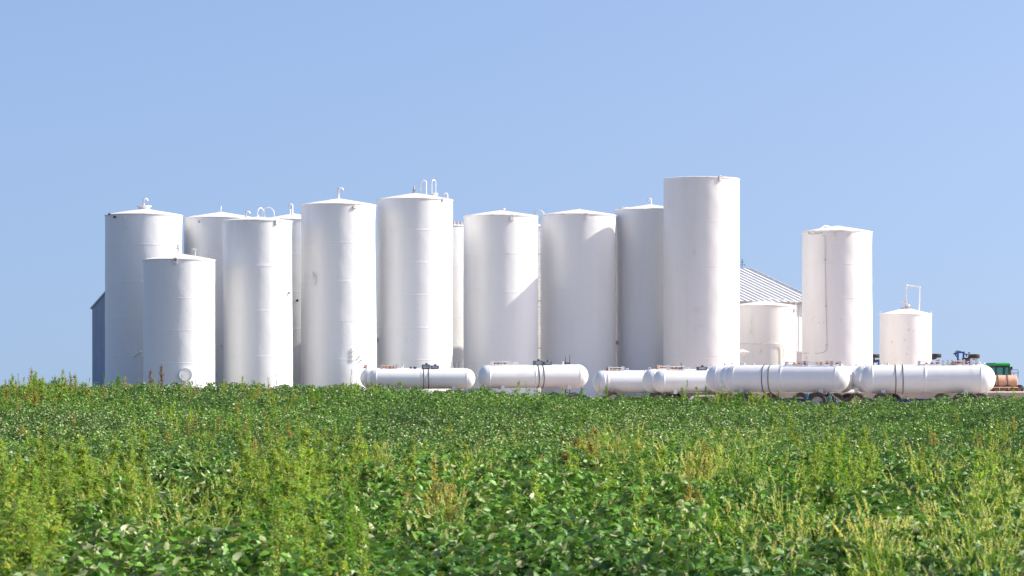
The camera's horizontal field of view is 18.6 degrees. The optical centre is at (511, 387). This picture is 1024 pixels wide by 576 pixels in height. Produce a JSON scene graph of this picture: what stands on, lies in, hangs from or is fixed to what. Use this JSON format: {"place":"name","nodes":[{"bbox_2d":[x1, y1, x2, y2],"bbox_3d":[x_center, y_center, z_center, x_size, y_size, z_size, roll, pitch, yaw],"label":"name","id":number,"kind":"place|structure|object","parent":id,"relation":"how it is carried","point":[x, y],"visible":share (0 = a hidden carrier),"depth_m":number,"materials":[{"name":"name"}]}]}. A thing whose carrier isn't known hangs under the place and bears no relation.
{"place":"outdoors","nodes":[
{"label":"outdoors","id":0,"kind":"place"},
{"bbox_2d":[0,0,1023,387],"label":"sky","id":1,"kind":"structure","parent":0,"point":[901,122],"materials":[{"name":"blue"}]},
{"bbox_2d":[93,400,966,575],"bbox_3d":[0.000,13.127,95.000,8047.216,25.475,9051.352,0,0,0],"label":"ground","id":2,"kind":"structure","parent":0,"point":[438,436],"depth_m":88.60,"materials":[{"name":"green plant"}]},
{"bbox_2d":[90,291,104,386],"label":"metal shed","id":3,"kind":"structure","parent":2,"relation":"on","point":[97,307],"depth_m":168.10,"materials":[{"name":"blue metal"}]},
{"bbox_2d":[115,373,126,387],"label":"tall weed","id":4,"kind":"object","parent":2,"relation":"on","point":[118,378],"visible":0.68,"depth_m":101.93,"materials":[{"name":"green plant"}]},
{"bbox_2d":[128,427,137,448],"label":"tall weed","id":5,"kind":"object","parent":2,"relation":"on","point":[131,436],"visible":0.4,"depth_m":65.97,"materials":[{"name":"green plant"}]},
{"bbox_2d":[132,428,142,445],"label":"tall weed","id":6,"kind":"object","parent":2,"relation":"on","point":[140,430],"visible":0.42,"depth_m":70.05,"materials":[{"name":"green plant"}]},
{"bbox_2d":[104,198,182,389],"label":"storage tank","id":7,"kind":"object","parent":2,"relation":"on","point":[134,239],"visible":0.6,"depth_m":154.27,"materials":[{"name":"metal"}]},
{"bbox_2d":[148,370,152,385],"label":"tall weed","id":8,"kind":"object","parent":2,"relation":"on","point":[150,380],"visible":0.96,"depth_m":101.93,"materials":[{"name":"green plant"}]},
{"bbox_2d":[158,366,164,387],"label":"tall weed","id":9,"kind":"object","parent":2,"relation":"on","point":[161,380],"visible":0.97,"depth_m":103.06,"materials":[{"name":"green plant"}]},
{"bbox_2d":[143,244,215,401],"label":"storage tank","id":10,"kind":"object","parent":2,"relation":"on","point":[178,316],"visible":0.91,"depth_m":149.02,"materials":[{"name":"metal"}]},
{"bbox_2d":[180,438,188,453],"bbox_3d":[-5.126,1.341,49.542,0.362,1.106,0.338,0,0,-30],"label":"tall weed","id":11,"kind":"object","parent":2,"relation":"on","point":[185,443],"visible":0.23,"depth_m":49.57,"materials":[{"name":"green plant"}]},
{"bbox_2d":[183,206,248,385],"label":"storage tank","id":12,"kind":"object","parent":2,"relation":"on","point":[203,234],"visible":0.22,"depth_m":156.16,"materials":[{"name":"white metal"}]},
{"bbox_2d":[223,207,292,401],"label":"storage tank","id":13,"kind":"object","parent":2,"relation":"on","point":[257,304],"visible":0.88,"depth_m":151.54,"materials":[{"name":"metal"}]},
{"bbox_2d":[269,204,300,389],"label":"storage tank","id":14,"kind":"object","parent":2,"relation":"on","point":[296,272],"visible":0.12,"depth_m":159.20,"materials":[{"name":"metal"}]},
{"bbox_2d":[300,187,376,391],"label":"storage tank","id":15,"kind":"object","parent":2,"relation":"on","point":[338,306],"visible":0.9,"depth_m":153.77,"materials":[{"name":"metal"}]},
{"bbox_2d":[360,365,464,387],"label":"nurse tank wagon","id":16,"kind":"object","parent":2,"relation":"on","point":[363,376],"visible":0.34,"depth_m":151.64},
{"bbox_2d":[376,179,452,393],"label":"storage tank","id":17,"kind":"object","parent":2,"relation":"on","point":[414,279],"visible":0.93,"depth_m":156.04,"materials":[{"name":"metal"}]},
{"bbox_2d":[367,363,474,391],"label":"nurse tank wagon","id":18,"kind":"object","parent":2,"relation":"on","point":[436,377],"visible":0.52,"depth_m":149.61,"materials":[{"name":"metal"}]},
{"bbox_2d":[453,221,463,391],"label":"storage tank","id":19,"kind":"object","parent":2,"relation":"on","point":[458,257],"visible":0.09,"depth_m":164.34,"materials":[{"name":"white metal"}]},
{"bbox_2d":[463,208,537,400],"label":"storage tank","id":20,"kind":"object","parent":2,"relation":"on","point":[500,294],"visible":0.82,"depth_m":158.36,"materials":[{"name":"white metal"}]},
{"bbox_2d":[0,380,1023,575],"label":"soybean crop","id":21,"kind":"object","parent":2,"relation":"on","point":[557,538],"visible":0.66,"depth_m":37.48,"materials":[{"name":"green plant"}]},
{"bbox_2d":[0,368,1023,575],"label":"weed cover","id":22,"kind":"object","parent":2,"relation":"on","point":[277,481],"visible":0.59,"depth_m":33.39,"materials":[{"name":"green plant"}]},
{"bbox_2d":[513,380,520,394],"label":"tall weed","id":23,"kind":"object","parent":2,"relation":"on","point":[517,389],"visible":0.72,"depth_m":103.08,"materials":[{"name":"green plant"}]},
{"bbox_2d":[478,359,587,399],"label":"nurse tank wagon","id":24,"kind":"object","parent":2,"relation":"on","point":[538,373],"visible":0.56,"depth_m":135.62,"materials":[{"name":"white metal"}]},
{"bbox_2d":[532,210,544,395],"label":"storage tank","id":25,"kind":"object","parent":2,"relation":"on","point":[539,292],"visible":0.08,"depth_m":166.08,"materials":[{"name":"white metal"}]},
{"bbox_2d":[540,208,615,400],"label":"storage tank","id":26,"kind":"object","parent":2,"relation":"on","point":[578,285],"visible":0.9,"depth_m":160.31,"materials":[{"name":"white metal"}]},
{"bbox_2d":[603,384,608,401],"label":"tall weed","id":27,"kind":"object","parent":2,"relation":"on","point":[606,393],"visible":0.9,"depth_m":103.00,"materials":[{"name":"green plant"}]},
{"bbox_2d":[619,429,635,453],"bbox_3d":[2.291,1.463,62.004,0.318,1.376,0.297,0,0,34],"label":"tall weed","id":28,"kind":"object","parent":2,"relation":"on","point":[627,436],"visible":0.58,"depth_m":62.06,"materials":[{"name":"green plant"}]},
{"bbox_2d":[593,366,663,403],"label":"nurse tank wagon","id":29,"kind":"object","parent":2,"relation":"on","point":[619,380],"visible":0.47,"depth_m":140.42,"materials":[{"name":"white metal"}]},
{"bbox_2d":[614,198,663,399],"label":"storage tank","id":30,"kind":"object","parent":2,"relation":"on","point":[639,286],"visible":0.54,"depth_m":161.74,"materials":[{"name":"metal"}]},
{"bbox_2d":[642,365,708,398],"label":"nurse tank wagon","id":31,"kind":"object","parent":2,"relation":"on","point":[648,375],"visible":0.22,"depth_m":137.03,"materials":[{"name":"metal"}]},
{"bbox_2d":[676,387,684,401],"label":"tall weed","id":32,"kind":"object","parent":2,"relation":"on","point":[681,395],"visible":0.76,"depth_m":102.89,"materials":[{"name":"green plant"}]},
{"bbox_2d":[652,363,736,405],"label":"nurse tank wagon","id":33,"kind":"object","parent":2,"relation":"on","point":[671,381],"visible":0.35,"depth_m":134.48,"materials":[{"name":"metal"}]},
{"bbox_2d":[712,415,719,443],"bbox_3d":[4.019,1.335,61.999,0.231,1.635,0.200,0,0,-40],"label":"tall weed","id":34,"kind":"object","parent":2,"relation":"on","point":[718,420],"visible":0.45,"depth_m":62.01,"materials":[{"name":"green plant"}]},
{"bbox_2d":[713,390,720,406],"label":"tall weed","id":35,"kind":"object","parent":2,"relation":"on","point":[715,395],"visible":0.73,"depth_m":102.10,"materials":[{"name":"green plant"}]},
{"bbox_2d":[727,391,734,404],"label":"tall weed","id":36,"kind":"object","parent":2,"relation":"on","point":[730,400],"visible":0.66,"depth_m":102.81,"materials":[{"name":"green plant"}]},
{"bbox_2d":[748,391,760,405],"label":"tall weed","id":37,"kind":"object","parent":2,"relation":"on","point":[752,398],"visible":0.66,"depth_m":101.97,"materials":[{"name":"green plant"}]},
{"bbox_2d":[706,363,812,408],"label":"nurse tank wagon","id":38,"kind":"object","parent":2,"relation":"on","point":[712,374],"visible":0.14,"depth_m":130.71,"materials":[{"name":"metal"}]},
{"bbox_2d":[739,267,801,361],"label":"metal building","id":39,"kind":"structure","parent":2,"relation":"on","point":[756,286],"depth_m":179.74,"materials":[{"name":"metal"}]},
{"bbox_2d":[718,362,853,405],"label":"nurse tank wagon","id":40,"kind":"object","parent":2,"relation":"on","point":[845,396],"visible":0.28,"depth_m":127.13,"materials":[{"name":"metal"}]},
{"bbox_2d":[723,361,849,409],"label":"nurse tank wagon","id":41,"kind":"object","parent":2,"relation":"on","point":[820,381],"visible":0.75,"depth_m":124.54,"materials":[{"name":"white metal"}]},
{"bbox_2d":[680,391,1023,407],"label":"concrete pad","id":42,"kind":"object","parent":2,"relation":"on","point":[1006,394],"visible":0.2,"depth_m":136.00,"materials":[{"name":"grey concrete"}]},
{"bbox_2d":[663,175,747,368],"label":"storage tank","id":43,"kind":"object","parent":42,"relation":"on","point":[701,269],"visible":0.92,"depth_m":158.31,"materials":[{"name":"white metal"}]},
{"bbox_2d":[739,298,796,364],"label":"storage tank","id":44,"kind":"object","parent":42,"relation":"on","point":[768,332],"visible":0.52,"depth_m":165.43,"materials":[{"name":"white metal"}]},
{"bbox_2d":[797,225,872,390],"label":"storage tank","id":45,"kind":"object","parent":42,"relation":"on","point":[836,293],"visible":0.91,"depth_m":162.11,"materials":[{"name":"white metal"}]},
{"bbox_2d":[879,284,931,364],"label":"storage tank","id":46,"kind":"object","parent":42,"relation":"on","point":[905,337],"visible":0.7,"depth_m":167.32,"materials":[{"name":"white metal"}]},
{"bbox_2d":[990,374,1023,390],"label":"tank trailer","id":47,"kind":"object","parent":42,"relation":"on","point":[1006,382],"visible":0.76,"depth_m":171.66,"materials":[{"name":"metal"}]},
{"bbox_2d":[847,364,858,388],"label":"nurse tank wagon","id":48,"kind":"object","parent":2,"relation":"on","point":[853,368],"visible":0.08,"depth_m":136.83,"materials":[{"name":"metal"}]},
{"bbox_2d":[847,359,995,403],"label":"nurse tank wagon","id":49,"kind":"object","parent":2,"relation":"on","point":[856,376],"visible":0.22,"depth_m":126.36,"materials":[{"name":"white metal"}]},
{"bbox_2d":[859,359,992,403],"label":"nurse tank wagon","id":50,"kind":"object","parent":2,"relation":"on","point":[958,377],"visible":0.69,"depth_m":123.06,"materials":[{"name":"white metal"}]},
{"bbox_2d":[873,350,979,364],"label":"tillage implement","id":51,"kind":"object","parent":2,"relation":"on","point":[935,356],"visible":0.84,"depth_m":180.94,"materials":[{"name":"metal"}]},
{"bbox_2d":[928,426,932,446],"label":"tall weed","id":52,"kind":"object","parent":2,"relation":"on","point":[931,441],"visible":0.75,"depth_m":72.00,"materials":[{"name":"green plant"}]},
{"bbox_2d":[985,363,1022,390],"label":"windrower","id":53,"kind":"object","parent":2,"relation":"on","point":[1001,368],"visible":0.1,"depth_m":187.31,"materials":[{"name":"green metal"}]},
{"bbox_2d":[991,368,1008,374],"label":"window","id":54,"kind":"structure","parent":53,"relation":"in","point":[999,370],"depth_m":187.28,"materials":[{"name":"teal glass"}]}
]}

